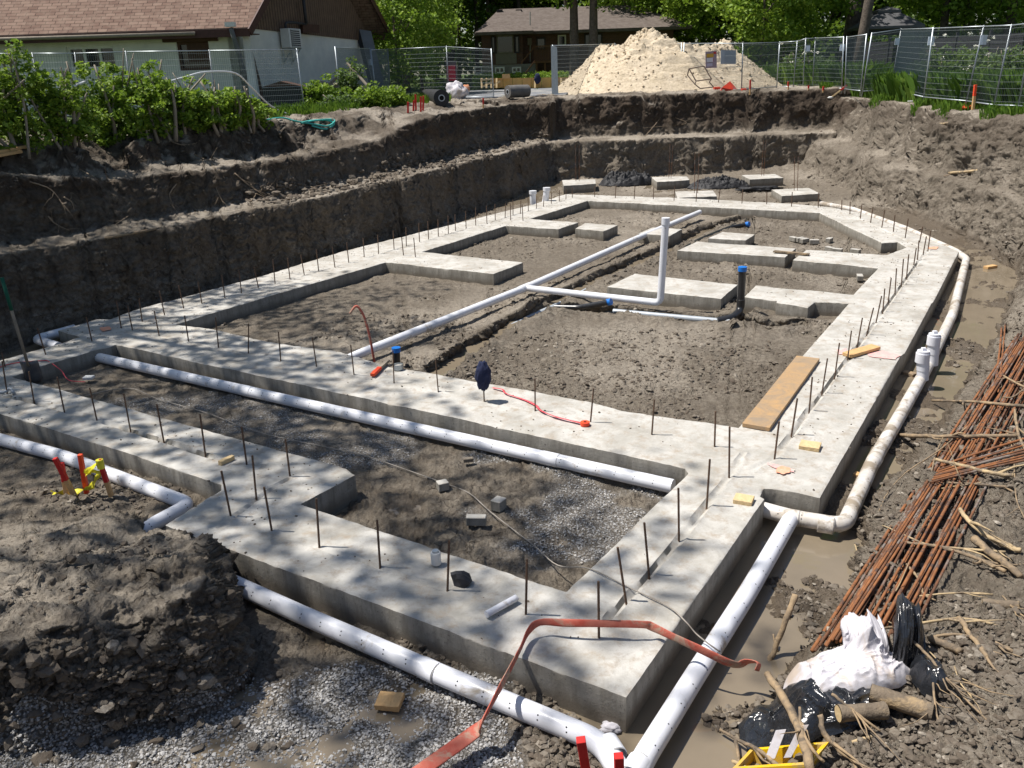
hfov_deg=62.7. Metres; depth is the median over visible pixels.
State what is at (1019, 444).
rusty bar
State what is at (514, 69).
window
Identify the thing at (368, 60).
fence panel
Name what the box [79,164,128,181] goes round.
root
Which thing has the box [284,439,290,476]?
rebar pin
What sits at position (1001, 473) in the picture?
branch
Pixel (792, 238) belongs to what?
concrete brick
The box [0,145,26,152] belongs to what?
board
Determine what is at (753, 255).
concrete pad
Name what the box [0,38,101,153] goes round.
hedge shrub
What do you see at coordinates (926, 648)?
branch
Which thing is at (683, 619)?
grey cable
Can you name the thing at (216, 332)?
rebar pin
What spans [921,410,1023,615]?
rusty bar
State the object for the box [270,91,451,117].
rim grass
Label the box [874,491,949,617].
rusty bar
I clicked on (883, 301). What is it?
rebar pin
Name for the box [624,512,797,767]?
drain pipe
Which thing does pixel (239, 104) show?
hedge shrub
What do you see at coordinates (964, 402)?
branch
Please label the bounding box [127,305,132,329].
rebar pin
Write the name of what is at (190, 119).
hedge shrub
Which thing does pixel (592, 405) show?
rebar pin
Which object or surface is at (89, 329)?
rebar pin
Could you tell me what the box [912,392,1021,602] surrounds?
rusty bar
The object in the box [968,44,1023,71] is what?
shrub
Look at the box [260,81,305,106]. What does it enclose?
storage bin
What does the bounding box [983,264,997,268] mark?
wood block
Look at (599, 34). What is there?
window
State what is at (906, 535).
rusty bar
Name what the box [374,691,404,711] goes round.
wood block
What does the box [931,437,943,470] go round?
branch
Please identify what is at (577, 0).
sky
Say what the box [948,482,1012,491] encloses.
branch
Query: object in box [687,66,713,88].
steel frame
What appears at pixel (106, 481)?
marker stake
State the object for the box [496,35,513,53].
window
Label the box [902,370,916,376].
wood block
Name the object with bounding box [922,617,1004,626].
branch
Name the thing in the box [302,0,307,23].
cable duct
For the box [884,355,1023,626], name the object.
rusty bar
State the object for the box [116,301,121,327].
rebar pin
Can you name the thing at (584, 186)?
concrete pad
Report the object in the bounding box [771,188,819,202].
concrete pad
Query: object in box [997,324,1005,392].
rusty bar
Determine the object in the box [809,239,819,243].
concrete brick
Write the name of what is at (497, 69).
window
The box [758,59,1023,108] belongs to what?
tall grass
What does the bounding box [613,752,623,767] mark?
marker stake
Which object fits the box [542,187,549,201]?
capped pipe
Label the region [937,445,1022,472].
rusty bar
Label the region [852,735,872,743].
branch
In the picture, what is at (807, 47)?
fence panel
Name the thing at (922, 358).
cleanout pipe
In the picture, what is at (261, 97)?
white cable
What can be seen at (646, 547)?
rebar pin
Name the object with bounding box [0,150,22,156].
board
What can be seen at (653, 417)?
rebar pin
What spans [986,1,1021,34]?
tree
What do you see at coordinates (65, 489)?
marker stake
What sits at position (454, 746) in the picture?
red hose
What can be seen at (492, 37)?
window
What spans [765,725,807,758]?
plastic strips
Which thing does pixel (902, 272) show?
rebar pin
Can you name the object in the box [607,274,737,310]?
concrete pad
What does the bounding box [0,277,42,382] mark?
shovel
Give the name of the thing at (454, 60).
fence panel
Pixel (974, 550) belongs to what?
branch
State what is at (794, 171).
rebar dowel
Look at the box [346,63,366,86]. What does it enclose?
board
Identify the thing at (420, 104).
marker stake
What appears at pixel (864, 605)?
rusty bar
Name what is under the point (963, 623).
branch
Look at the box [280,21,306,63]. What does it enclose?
air conditioner
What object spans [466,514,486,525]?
concrete brick
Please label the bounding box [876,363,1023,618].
rusty bar
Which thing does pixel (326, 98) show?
shrub
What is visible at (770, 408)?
plank
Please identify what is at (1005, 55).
fence panel
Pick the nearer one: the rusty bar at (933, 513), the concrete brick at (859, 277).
the rusty bar at (933, 513)
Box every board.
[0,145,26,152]
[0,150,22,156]
[104,227,159,238]
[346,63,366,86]
[842,344,880,357]
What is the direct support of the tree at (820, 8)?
on the ground at (46, 269)
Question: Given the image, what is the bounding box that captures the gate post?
[551,46,557,93]
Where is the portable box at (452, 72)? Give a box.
[445,61,457,81]
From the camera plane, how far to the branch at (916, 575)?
5.61 m
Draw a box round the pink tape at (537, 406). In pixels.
[493,387,579,422]
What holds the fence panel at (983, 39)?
on the ground at (46, 269)
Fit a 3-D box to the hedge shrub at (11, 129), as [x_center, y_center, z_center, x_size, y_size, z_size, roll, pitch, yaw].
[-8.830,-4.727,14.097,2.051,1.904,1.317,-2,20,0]
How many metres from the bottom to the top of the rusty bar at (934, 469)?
0.081 m
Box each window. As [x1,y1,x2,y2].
[67,46,115,69]
[177,41,210,70]
[474,66,481,73]
[491,36,495,53]
[495,67,504,73]
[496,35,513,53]
[512,67,520,72]
[515,35,519,52]
[536,37,545,49]
[558,35,565,44]
[584,34,588,45]
[598,33,601,45]
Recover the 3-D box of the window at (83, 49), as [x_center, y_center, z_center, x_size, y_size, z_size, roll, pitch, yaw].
[-13.378,-10.428,26.857,1.499,0.686,0.111,-3,20,-2]
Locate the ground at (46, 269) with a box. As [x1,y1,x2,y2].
[0,75,1023,767]
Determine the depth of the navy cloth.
9.11 m
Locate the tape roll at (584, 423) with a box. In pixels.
[580,420,589,426]
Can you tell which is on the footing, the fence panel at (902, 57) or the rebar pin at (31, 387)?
the rebar pin at (31, 387)
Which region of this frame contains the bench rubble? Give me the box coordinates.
[233,130,548,203]
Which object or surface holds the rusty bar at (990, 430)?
on the ground at (46, 269)
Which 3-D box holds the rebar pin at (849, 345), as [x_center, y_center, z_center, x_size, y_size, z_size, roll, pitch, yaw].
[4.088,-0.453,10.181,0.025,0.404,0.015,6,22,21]
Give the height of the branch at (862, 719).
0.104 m
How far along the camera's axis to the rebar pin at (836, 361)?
9.59 m
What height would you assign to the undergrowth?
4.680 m
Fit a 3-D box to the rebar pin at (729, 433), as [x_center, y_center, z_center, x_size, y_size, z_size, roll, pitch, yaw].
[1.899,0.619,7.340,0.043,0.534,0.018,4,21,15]
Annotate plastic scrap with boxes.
[599,721,621,733]
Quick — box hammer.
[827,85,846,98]
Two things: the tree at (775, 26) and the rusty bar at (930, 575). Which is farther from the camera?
the tree at (775, 26)
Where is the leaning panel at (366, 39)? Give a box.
[358,29,383,87]
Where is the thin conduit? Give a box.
[0,387,14,393]
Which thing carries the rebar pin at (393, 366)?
on the footing
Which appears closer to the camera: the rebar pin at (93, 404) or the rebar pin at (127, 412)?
the rebar pin at (127, 412)
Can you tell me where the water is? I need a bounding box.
[0,174,1018,767]
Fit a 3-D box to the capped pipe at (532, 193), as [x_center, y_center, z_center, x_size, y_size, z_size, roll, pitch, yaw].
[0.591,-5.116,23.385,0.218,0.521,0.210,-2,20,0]
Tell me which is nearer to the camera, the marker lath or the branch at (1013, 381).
the branch at (1013, 381)
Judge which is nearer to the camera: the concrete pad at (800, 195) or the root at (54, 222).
the root at (54, 222)
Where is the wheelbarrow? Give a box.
[421,89,449,105]
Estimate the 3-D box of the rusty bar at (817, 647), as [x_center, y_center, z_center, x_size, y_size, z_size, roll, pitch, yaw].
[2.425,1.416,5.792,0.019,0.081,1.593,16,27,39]
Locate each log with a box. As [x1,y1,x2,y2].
[835,701,889,722]
[868,684,933,719]
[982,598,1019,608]
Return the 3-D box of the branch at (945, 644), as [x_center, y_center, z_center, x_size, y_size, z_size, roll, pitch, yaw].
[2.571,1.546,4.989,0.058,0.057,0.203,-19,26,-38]
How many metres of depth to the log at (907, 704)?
4.51 m
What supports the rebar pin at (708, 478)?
on the footing
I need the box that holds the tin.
[394,362,402,370]
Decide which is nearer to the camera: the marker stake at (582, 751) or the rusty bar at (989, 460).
the marker stake at (582, 751)
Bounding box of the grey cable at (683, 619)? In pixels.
[85,388,719,651]
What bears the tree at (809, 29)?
on the ground at (46, 269)
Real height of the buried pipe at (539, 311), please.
0.110 m
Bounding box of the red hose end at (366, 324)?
[349,305,374,361]
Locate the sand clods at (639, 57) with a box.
[561,27,782,93]
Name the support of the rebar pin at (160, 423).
on the footing
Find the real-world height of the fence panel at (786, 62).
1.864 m
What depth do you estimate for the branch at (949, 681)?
4.57 m
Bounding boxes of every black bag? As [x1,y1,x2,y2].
[738,678,832,764]
[822,686,895,735]
[891,592,925,666]
[909,654,949,698]
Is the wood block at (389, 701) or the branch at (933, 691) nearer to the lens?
the branch at (933, 691)
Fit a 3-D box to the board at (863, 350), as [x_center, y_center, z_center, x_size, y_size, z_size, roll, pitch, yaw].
[4.322,-0.410,10.386,0.530,0.049,0.143,-13,23,-27]
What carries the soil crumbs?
on the footing
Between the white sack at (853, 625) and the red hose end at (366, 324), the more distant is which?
the red hose end at (366, 324)
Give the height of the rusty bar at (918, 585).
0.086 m
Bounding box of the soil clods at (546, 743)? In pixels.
[0,173,1023,767]
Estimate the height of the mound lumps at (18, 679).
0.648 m
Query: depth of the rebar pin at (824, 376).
9.13 m
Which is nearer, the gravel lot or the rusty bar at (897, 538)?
the rusty bar at (897, 538)
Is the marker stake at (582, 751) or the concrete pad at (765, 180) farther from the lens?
the concrete pad at (765, 180)
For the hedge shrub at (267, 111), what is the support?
on the ground at (46, 269)
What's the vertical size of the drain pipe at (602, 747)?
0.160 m
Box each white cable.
[33,80,86,110]
[171,71,286,113]
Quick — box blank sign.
[720,50,735,63]
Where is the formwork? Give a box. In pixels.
[481,77,568,87]
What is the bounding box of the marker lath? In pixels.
[370,359,389,375]
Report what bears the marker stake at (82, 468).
on the ground at (46, 269)
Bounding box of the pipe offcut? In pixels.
[484,595,518,617]
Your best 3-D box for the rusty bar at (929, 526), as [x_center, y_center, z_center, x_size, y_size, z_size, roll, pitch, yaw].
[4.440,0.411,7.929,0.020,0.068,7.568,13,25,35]
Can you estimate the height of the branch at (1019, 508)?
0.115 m
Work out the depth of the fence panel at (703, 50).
32.25 m
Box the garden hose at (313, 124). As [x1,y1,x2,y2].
[266,117,335,129]
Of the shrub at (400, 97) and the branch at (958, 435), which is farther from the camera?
the shrub at (400, 97)
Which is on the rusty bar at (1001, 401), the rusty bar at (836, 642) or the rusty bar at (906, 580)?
the rusty bar at (906, 580)
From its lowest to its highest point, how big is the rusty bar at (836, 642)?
0.112 m
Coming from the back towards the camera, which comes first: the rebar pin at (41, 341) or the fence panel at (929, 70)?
the fence panel at (929, 70)
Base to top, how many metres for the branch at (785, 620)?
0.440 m
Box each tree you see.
[371,0,444,92]
[376,0,462,91]
[378,0,464,90]
[445,0,496,64]
[458,0,551,58]
[481,0,569,10]
[547,0,618,57]
[551,0,578,74]
[577,0,655,11]
[580,0,721,42]
[620,0,707,45]
[657,0,743,45]
[657,0,820,48]
[702,0,829,65]
[719,0,886,42]
[731,0,861,62]
[803,0,889,25]
[824,0,950,27]
[839,0,863,62]
[853,0,873,63]
[873,0,1006,47]
[888,0,1015,39]
[932,0,1023,49]
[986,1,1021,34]
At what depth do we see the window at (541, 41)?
55.65 m
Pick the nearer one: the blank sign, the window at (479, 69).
the blank sign
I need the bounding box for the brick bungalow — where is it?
[474,5,691,75]
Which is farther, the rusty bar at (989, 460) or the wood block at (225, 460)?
the wood block at (225, 460)
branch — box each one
[719,728,778,763]
[764,671,814,767]
[767,593,797,660]
[781,707,824,762]
[817,714,869,767]
[831,693,906,767]
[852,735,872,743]
[864,609,953,673]
[873,563,992,597]
[878,426,966,511]
[882,525,1012,561]
[890,682,952,729]
[898,432,1016,442]
[904,541,1023,572]
[906,563,935,600]
[913,641,1012,723]
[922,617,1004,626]
[927,633,1022,657]
[927,634,963,654]
[931,399,1023,408]
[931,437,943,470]
[935,458,1023,479]
[939,442,980,489]
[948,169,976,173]
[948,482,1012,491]
[954,666,992,712]
[956,616,999,671]
[958,507,1021,552]
[970,535,1023,578]
[979,407,1023,448]
[1001,375,1023,387]
[1002,388,1023,397]
[1002,595,1023,619]
[1006,429,1023,517]
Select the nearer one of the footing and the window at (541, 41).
the footing
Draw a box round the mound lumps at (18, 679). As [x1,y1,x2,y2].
[0,530,239,730]
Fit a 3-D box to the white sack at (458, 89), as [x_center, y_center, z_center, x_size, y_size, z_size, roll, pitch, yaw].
[-2.119,-11.351,32.477,0.894,0.736,0.603,-2,20,0]
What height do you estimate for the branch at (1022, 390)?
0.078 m
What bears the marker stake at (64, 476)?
on the ground at (46, 269)
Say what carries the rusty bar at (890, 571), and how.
on the ground at (46, 269)
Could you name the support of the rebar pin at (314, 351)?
on the footing
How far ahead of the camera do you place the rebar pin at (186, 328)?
11.72 m
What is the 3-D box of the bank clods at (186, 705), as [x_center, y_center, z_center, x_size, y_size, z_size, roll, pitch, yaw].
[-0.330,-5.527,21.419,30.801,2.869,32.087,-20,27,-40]
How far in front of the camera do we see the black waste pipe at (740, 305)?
12.68 m
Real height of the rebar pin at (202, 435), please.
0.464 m
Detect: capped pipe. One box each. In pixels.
[529,190,536,204]
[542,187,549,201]
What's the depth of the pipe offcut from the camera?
5.63 m
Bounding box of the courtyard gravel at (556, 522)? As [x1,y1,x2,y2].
[103,367,667,559]
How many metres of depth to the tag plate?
10.90 m
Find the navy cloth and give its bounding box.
[475,360,490,390]
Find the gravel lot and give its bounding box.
[463,88,567,98]
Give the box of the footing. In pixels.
[0,194,958,732]
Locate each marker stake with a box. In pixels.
[52,457,79,499]
[61,462,69,494]
[77,454,89,493]
[99,459,113,497]
[420,97,421,111]
[576,736,589,767]
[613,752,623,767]
[971,85,976,109]
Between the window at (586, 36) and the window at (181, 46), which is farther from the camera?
the window at (586, 36)
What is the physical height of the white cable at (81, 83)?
1.205 m
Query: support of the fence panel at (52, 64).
on the ground at (46, 269)
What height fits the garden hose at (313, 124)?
0.377 m
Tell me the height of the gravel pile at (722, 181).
0.390 m
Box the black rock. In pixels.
[450,571,471,587]
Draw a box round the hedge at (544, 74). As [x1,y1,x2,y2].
[472,70,568,88]
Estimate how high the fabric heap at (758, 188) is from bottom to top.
0.149 m
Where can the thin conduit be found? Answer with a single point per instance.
(8, 389)
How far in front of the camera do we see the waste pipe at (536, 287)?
13.34 m
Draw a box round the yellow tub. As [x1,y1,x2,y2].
[733,742,828,767]
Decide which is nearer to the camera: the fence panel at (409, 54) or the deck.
the fence panel at (409, 54)
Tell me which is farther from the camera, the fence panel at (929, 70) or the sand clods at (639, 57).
the sand clods at (639, 57)
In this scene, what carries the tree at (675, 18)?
on the ground at (46, 269)
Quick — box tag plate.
[82,375,94,379]
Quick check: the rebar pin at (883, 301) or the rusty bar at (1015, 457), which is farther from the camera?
the rebar pin at (883, 301)
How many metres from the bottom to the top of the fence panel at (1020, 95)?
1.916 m
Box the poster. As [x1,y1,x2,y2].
[705,51,716,67]
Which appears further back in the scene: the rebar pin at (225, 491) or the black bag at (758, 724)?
the rebar pin at (225, 491)
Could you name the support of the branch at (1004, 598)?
on the ground at (46, 269)
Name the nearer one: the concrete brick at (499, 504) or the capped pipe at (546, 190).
the concrete brick at (499, 504)
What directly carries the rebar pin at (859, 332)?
on the footing
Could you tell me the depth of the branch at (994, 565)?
5.79 m
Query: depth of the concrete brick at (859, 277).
14.56 m
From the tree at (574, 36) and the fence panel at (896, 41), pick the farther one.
the tree at (574, 36)
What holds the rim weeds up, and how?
on the ground at (46, 269)
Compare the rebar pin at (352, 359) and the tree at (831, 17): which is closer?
the rebar pin at (352, 359)
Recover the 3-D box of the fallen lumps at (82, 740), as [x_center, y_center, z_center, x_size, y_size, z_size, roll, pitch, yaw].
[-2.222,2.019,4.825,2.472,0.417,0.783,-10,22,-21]
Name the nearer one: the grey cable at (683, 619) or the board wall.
the grey cable at (683, 619)
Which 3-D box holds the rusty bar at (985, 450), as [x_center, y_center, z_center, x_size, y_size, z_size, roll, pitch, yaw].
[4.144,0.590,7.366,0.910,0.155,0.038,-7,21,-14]
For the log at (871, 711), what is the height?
0.094 m
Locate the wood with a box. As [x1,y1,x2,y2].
[375,0,1023,81]
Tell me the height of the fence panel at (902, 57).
2.153 m
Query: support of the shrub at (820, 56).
on the ground at (46, 269)
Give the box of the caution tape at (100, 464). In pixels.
[51,458,104,494]
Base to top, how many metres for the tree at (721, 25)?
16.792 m
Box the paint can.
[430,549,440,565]
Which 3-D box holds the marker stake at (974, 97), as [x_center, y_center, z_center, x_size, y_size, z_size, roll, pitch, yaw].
[11.306,-7.012,20.551,0.082,0.584,0.073,-2,20,0]
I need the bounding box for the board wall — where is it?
[853,31,1023,70]
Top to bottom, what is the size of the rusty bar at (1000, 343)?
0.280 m
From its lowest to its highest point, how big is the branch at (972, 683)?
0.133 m
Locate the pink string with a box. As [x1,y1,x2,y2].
[0,360,84,381]
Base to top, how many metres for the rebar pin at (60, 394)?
0.460 m
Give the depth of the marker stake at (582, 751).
4.08 m
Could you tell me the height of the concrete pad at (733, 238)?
0.342 m
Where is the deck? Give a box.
[521,45,551,73]
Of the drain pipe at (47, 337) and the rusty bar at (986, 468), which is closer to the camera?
the rusty bar at (986, 468)
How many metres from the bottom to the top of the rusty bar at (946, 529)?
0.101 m
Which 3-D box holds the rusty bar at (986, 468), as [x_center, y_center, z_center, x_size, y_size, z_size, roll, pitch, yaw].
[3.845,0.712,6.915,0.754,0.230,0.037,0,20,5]
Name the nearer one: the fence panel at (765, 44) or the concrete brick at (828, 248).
the concrete brick at (828, 248)
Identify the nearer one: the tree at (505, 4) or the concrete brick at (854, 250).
the concrete brick at (854, 250)
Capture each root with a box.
[30,181,74,220]
[47,196,78,230]
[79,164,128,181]
[234,173,266,195]
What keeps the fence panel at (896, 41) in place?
on the ground at (46, 269)
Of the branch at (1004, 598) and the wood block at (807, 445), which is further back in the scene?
the wood block at (807, 445)
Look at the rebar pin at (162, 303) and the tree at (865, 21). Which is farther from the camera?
the tree at (865, 21)
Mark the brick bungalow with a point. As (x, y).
(511, 38)
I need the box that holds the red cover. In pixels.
[720,82,735,90]
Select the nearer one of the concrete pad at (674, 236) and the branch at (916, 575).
the branch at (916, 575)
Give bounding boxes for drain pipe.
[0,433,192,532]
[33,324,74,346]
[95,353,675,492]
[236,575,627,767]
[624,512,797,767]
[763,201,969,533]
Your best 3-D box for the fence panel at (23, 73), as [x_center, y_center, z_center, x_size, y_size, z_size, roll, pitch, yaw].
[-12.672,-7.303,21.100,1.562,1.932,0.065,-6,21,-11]
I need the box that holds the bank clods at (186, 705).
[0,93,1023,767]
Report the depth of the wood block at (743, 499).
6.93 m
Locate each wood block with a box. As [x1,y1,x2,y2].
[218,455,234,465]
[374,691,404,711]
[733,493,754,505]
[799,439,821,451]
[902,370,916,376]
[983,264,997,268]
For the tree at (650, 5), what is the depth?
58.05 m
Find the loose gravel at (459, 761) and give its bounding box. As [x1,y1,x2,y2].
[0,557,589,767]
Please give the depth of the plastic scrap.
4.94 m
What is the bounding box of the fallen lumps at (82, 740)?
[0,664,331,767]
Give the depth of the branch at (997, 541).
5.95 m
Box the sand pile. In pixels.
[558,28,780,94]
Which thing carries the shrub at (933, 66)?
on the ground at (46, 269)
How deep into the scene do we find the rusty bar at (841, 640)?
8.83 m
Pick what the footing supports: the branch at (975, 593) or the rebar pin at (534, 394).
the rebar pin at (534, 394)
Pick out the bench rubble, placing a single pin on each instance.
(315, 191)
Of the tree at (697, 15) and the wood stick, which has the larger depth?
the tree at (697, 15)
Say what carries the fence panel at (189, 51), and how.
on the ground at (46, 269)
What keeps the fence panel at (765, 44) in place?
on the ground at (46, 269)
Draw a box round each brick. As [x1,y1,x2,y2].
[436,479,448,491]
[463,457,473,462]
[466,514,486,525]
[491,495,506,512]
[789,236,795,241]
[799,238,808,242]
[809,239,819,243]
[824,246,834,250]
[825,237,832,242]
[832,248,842,251]
[850,248,860,253]
[856,274,863,280]
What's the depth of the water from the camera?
5.90 m
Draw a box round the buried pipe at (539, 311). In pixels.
[511,288,585,323]
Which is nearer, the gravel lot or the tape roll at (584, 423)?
the tape roll at (584, 423)
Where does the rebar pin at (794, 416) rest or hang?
on the footing
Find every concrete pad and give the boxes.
[562,179,595,193]
[575,223,617,240]
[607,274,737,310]
[638,227,681,247]
[651,176,689,189]
[675,190,716,199]
[677,242,795,267]
[708,232,754,244]
[742,174,782,186]
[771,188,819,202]
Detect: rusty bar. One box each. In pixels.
[810,336,1015,651]
[814,611,844,651]
[818,337,1017,646]
[825,341,1019,646]
[827,333,1019,642]
[831,340,1023,640]
[835,344,1023,640]
[835,355,1018,643]
[839,336,1023,637]
[839,343,1023,642]
[855,356,1023,614]
[857,393,991,615]
[865,332,1021,615]
[872,353,1023,615]
[874,392,1004,615]
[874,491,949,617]
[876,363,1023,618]
[879,349,1023,618]
[882,364,1023,625]
[882,372,1022,619]
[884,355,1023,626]
[887,374,1023,639]
[890,359,1023,614]
[891,396,1022,633]
[906,391,1023,599]
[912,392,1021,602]
[914,407,1016,605]
[919,387,1022,606]
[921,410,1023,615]
[930,459,1023,482]
[932,457,1023,480]
[933,454,1023,477]
[934,451,1023,475]
[935,398,1023,575]
[936,449,1023,473]
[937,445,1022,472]
[939,442,1023,469]
[940,438,1023,466]
[951,378,1023,517]
[995,327,1002,377]
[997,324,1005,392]
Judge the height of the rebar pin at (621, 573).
0.472 m
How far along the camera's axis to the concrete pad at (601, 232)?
19.19 m
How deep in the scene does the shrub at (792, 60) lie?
36.09 m
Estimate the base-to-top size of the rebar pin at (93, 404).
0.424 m
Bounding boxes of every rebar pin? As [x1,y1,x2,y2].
[1,361,7,393]
[28,372,34,403]
[37,328,45,354]
[56,377,64,412]
[86,317,92,340]
[89,388,97,420]
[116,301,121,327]
[123,393,131,432]
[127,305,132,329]
[154,311,159,335]
[156,404,164,442]
[159,291,164,314]
[184,315,188,341]
[199,414,205,457]
[215,317,218,347]
[220,471,231,515]
[241,426,247,464]
[251,455,257,499]
[263,487,272,530]
[278,332,280,360]
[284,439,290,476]
[312,337,316,366]
[315,498,319,547]
[350,345,354,374]
[376,520,380,568]
[392,350,394,382]
[435,359,438,391]
[446,540,449,591]
[525,558,527,614]
[534,378,535,410]
[590,388,593,421]
[597,581,599,638]
[616,547,627,604]
[643,522,649,579]
[651,399,654,434]
[677,488,679,541]
[705,459,710,508]
[714,411,715,446]
[728,426,730,477]
[774,421,779,459]
[790,398,797,437]
[808,377,812,413]
[821,358,827,394]
[834,343,839,379]
[847,331,851,360]
[857,318,862,347]
[866,308,873,335]
[875,296,881,322]
[882,288,884,313]
[888,278,891,304]
[894,268,896,294]
[901,259,903,286]
[906,254,908,278]
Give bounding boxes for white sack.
[446,80,468,98]
[783,624,909,691]
[840,609,888,654]
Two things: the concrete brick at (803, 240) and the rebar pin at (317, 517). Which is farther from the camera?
the concrete brick at (803, 240)
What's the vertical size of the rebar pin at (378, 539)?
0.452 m
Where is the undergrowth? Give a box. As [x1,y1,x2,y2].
[729,13,1023,64]
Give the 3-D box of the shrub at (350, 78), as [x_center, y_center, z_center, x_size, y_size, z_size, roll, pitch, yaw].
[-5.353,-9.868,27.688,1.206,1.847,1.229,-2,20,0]
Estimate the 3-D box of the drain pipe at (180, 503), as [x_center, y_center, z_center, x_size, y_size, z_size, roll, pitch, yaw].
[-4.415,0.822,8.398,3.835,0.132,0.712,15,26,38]
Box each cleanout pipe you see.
[915,347,930,380]
[926,330,940,365]
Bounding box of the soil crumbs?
[6,194,947,638]
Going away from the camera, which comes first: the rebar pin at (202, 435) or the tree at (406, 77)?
the rebar pin at (202, 435)
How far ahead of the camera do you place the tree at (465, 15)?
65.08 m
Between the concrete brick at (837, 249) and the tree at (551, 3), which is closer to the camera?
the concrete brick at (837, 249)
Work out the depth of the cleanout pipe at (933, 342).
10.25 m
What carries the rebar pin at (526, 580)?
on the footing
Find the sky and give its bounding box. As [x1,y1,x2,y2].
[382,0,1018,75]
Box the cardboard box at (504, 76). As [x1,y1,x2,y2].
[502,74,509,78]
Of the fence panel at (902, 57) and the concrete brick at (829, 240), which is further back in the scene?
the fence panel at (902, 57)
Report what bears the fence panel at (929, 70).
on the ground at (46, 269)
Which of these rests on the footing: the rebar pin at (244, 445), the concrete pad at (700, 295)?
the rebar pin at (244, 445)
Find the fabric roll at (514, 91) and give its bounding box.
[504,85,530,97]
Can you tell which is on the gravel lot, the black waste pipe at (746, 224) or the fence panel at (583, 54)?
the fence panel at (583, 54)
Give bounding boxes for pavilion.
[847,6,924,62]
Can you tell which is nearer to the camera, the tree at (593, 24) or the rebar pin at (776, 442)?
the rebar pin at (776, 442)
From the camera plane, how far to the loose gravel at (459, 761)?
4.99 m
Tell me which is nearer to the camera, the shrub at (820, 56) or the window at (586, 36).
the shrub at (820, 56)
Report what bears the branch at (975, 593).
on the rusty bar at (902, 525)
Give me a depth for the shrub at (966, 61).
26.92 m
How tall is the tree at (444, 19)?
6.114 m
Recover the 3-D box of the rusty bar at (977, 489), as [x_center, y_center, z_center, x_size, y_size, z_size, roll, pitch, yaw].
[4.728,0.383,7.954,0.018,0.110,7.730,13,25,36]
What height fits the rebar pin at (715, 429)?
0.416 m
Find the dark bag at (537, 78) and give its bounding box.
[534,73,540,83]
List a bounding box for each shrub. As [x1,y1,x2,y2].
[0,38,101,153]
[0,48,57,158]
[26,67,107,148]
[66,61,143,147]
[95,48,171,142]
[124,59,187,141]
[147,73,217,134]
[183,78,239,136]
[219,86,264,133]
[241,99,276,132]
[299,73,339,103]
[316,93,367,108]
[332,55,366,95]
[332,80,395,107]
[375,84,409,107]
[766,43,813,72]
[785,55,843,66]
[907,34,967,72]
[936,32,1011,71]
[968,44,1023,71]
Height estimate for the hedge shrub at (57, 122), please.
1.452 m
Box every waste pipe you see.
[348,210,701,357]
[392,346,400,362]
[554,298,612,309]
[613,266,746,321]
[683,218,750,246]
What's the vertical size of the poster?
0.613 m
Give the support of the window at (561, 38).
in the brick bungalow
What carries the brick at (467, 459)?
on the ground at (46, 269)
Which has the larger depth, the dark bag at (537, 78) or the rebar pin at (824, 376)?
the dark bag at (537, 78)
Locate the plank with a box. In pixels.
[742,356,819,430]
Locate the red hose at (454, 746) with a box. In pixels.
[412,618,760,767]
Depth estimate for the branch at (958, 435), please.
7.76 m
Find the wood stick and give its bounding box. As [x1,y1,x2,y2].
[773,250,809,255]
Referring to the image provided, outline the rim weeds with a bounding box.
[818,80,1023,119]
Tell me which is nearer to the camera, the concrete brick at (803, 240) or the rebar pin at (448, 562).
the rebar pin at (448, 562)
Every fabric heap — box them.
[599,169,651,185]
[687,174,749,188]
[734,186,783,191]
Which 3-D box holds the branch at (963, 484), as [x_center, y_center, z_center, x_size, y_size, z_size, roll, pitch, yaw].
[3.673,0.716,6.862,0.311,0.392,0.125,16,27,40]
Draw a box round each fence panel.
[0,53,33,126]
[31,52,74,119]
[74,51,126,98]
[125,50,211,108]
[209,49,304,108]
[334,46,373,90]
[370,49,389,90]
[387,46,447,94]
[446,46,493,96]
[552,44,611,93]
[683,43,741,89]
[741,42,779,88]
[778,41,796,86]
[793,39,804,85]
[802,38,814,86]
[812,36,844,92]
[844,34,866,95]
[861,29,900,96]
[893,27,934,97]
[925,26,982,100]
[964,25,1009,106]
[993,23,1023,105]
[1017,73,1023,106]
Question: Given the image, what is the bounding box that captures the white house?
[0,0,393,114]
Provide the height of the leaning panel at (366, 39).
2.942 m
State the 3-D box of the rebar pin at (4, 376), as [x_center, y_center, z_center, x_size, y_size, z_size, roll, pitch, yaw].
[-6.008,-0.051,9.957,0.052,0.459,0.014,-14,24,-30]
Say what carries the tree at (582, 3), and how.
on the ground at (46, 269)
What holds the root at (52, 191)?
hanging from the ground at (46, 269)
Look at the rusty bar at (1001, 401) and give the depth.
8.69 m
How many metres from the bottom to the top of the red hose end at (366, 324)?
0.797 m
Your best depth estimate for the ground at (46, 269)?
12.74 m
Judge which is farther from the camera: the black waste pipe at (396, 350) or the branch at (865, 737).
the black waste pipe at (396, 350)
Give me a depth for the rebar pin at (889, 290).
12.46 m
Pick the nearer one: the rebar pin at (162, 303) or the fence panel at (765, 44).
the rebar pin at (162, 303)
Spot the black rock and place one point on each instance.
(461, 579)
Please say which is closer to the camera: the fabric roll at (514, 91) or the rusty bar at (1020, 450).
the rusty bar at (1020, 450)
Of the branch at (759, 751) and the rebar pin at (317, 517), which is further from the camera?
the rebar pin at (317, 517)
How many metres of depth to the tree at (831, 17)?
61.35 m

